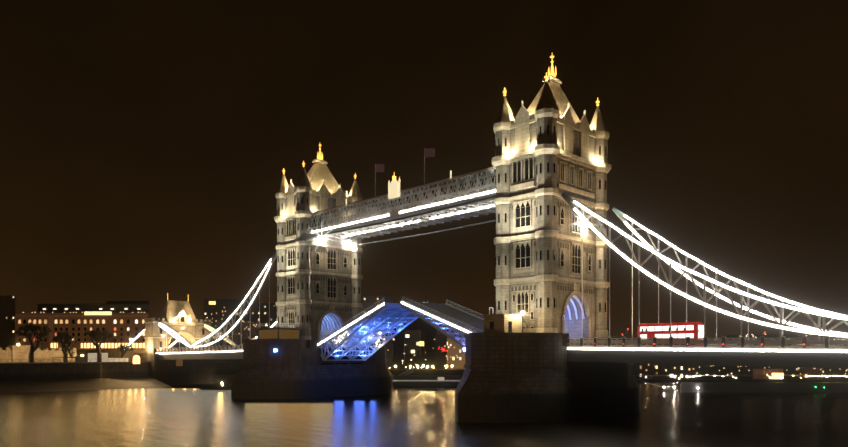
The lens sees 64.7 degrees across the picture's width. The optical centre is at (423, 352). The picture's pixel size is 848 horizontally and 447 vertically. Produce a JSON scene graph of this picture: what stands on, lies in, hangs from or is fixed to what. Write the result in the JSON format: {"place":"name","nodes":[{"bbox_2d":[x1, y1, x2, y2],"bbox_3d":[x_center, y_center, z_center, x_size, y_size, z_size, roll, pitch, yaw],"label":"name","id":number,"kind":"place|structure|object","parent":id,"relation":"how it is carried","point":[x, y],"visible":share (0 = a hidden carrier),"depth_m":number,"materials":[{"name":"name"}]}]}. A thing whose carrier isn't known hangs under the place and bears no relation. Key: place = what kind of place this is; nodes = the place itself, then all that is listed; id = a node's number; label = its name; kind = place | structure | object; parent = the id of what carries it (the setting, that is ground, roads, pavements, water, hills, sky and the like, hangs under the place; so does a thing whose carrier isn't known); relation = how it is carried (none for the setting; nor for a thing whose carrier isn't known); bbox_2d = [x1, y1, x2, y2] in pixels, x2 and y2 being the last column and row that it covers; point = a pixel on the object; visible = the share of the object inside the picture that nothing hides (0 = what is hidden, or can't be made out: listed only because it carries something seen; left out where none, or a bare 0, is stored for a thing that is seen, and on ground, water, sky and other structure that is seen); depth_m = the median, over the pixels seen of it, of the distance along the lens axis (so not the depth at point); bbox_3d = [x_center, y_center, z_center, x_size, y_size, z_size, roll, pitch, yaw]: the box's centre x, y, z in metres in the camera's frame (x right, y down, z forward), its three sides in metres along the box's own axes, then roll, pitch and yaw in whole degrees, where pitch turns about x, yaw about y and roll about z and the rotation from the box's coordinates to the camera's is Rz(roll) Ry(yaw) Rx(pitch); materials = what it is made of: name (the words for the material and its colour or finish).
{"place":"outdoors","nodes":[
{"label":"outdoors","id":0,"kind":"place"},
{"bbox_2d":[0,375,234,392],"bbox_3d":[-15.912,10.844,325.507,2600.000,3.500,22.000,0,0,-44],"label":"river shore","id":1,"kind":"structure","parent":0,"point":[26,386],"depth_m":228.61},
{"bbox_2d":[0,349,242,384],"bbox_3d":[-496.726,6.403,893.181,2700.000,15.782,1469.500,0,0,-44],"label":"bank ground","id":2,"kind":"structure","parent":0,"point":[194,371],"depth_m":253.04,"materials":[{"name":"stone"}]},
{"bbox_2d":[0,345,76,362],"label":"fortress wall","id":3,"kind":"structure","parent":2,"relation":"on","point":[20,352],"depth_m":257.45,"materials":[{"name":"stone"}]},
{"bbox_2d":[15,322,133,362],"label":"trees","id":4,"kind":"object","parent":2,"relation":"on","point":[29,330],"visible":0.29,"depth_m":248.55,"materials":[{"name":"brown plant"}]},
{"bbox_2d":[129,294,210,352],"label":"abutment tower","id":5,"kind":"structure","parent":2,"relation":"on","point":[192,331],"depth_m":263.25,"materials":[{"name":"stone"}]},
{"bbox_2d":[163,221,764,365],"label":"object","id":6,"kind":"object","parent":2,"relation":"on","point":[503,323],"visible":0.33,"depth_m":125.07,"materials":[{"name":"grey"}]},
{"bbox_2d":[274,145,362,347],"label":"tower","id":7,"kind":"structure","parent":0,"point":[319,289],"depth_m":191.81,"materials":[{"name":"stone"}]},
{"bbox_2d":[156,250,276,359],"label":"side span","id":8,"kind":"object","parent":7,"relation":"attached to","point":[212,352],"visible":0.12,"depth_m":222.68,"materials":[{"name":"white metal"}]},
{"bbox_2d":[307,148,495,244],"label":"level walkways","id":9,"kind":"structure","parent":7,"relation":"attached to","point":[477,195],"depth_m":163.44,"materials":[{"name":"white metal"}]},
{"bbox_2d":[0,382,847,446],"bbox_3d":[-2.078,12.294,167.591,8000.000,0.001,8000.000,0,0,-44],"label":"river water","id":10,"kind":"structure","parent":0,"point":[201,415],"depth_m":118.39,"materials":[{"name":"black liquid"}]},
{"bbox_2d":[231,339,392,399],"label":"pier","id":11,"kind":"structure","parent":10,"relation":"in","point":[295,369],"depth_m":179.70,"materials":[{"name":"stone"}]},
{"bbox_2d":[315,298,427,360],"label":"raised bascule","id":12,"kind":"object","parent":11,"relation":"on","point":[373,325],"visible":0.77,"depth_m":178.91,"materials":[{"name":"metal"}]},
{"bbox_2d":[455,333,638,422],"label":"pier","id":13,"kind":"structure","parent":10,"relation":"in","point":[521,377],"depth_m":120.18,"materials":[{"name":"stone"}]},
{"bbox_2d":[400,296,483,347],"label":"raised bascule","id":14,"kind":"object","parent":13,"relation":"on","point":[455,319],"visible":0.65,"depth_m":154.80,"materials":[{"name":"metal"}]},
{"bbox_2d":[561,192,847,368],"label":"side span","id":15,"kind":"object","parent":13,"relation":"on","point":[743,351],"visible":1,"depth_m":108.56,"materials":[{"name":"white metal"}]},
{"bbox_2d":[637,322,703,344],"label":"double decker bus","id":16,"kind":"object","parent":15,"relation":"on","point":[679,330],"visible":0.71,"depth_m":121.81,"materials":[{"name":"red metal"}]},
{"bbox_2d":[0,294,847,392],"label":"city buildings","id":17,"kind":"structure","parent":0,"point":[123,321],"depth_m":302.88,"materials":[{"name":"brown"}]},
{"bbox_2d":[0,0,847,348],"label":"sky","id":18,"kind":"structure","parent":0,"point":[146,146],"materials":[{"name":"black"}]},
{"bbox_2d":[492,55,610,344],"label":"tower","id":19,"kind":"structure","parent":0,"point":[550,147],"depth_m":132.77,"materials":[{"name":"stone"}]},
{"bbox_2d":[635,374,847,375],"bbox_3d":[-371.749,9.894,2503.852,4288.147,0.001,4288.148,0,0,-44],"label":"bank ground","id":20,"kind":"structure","parent":0,"point":[751,375],"depth_m":294.49,"materials":[{"name":"black"}]},
{"bbox_2d":[17,304,847,387],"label":"city lights","id":21,"kind":"object","parent":20,"relation":"on","point":[461,358],"visible":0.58,"depth_m":289.62,"materials":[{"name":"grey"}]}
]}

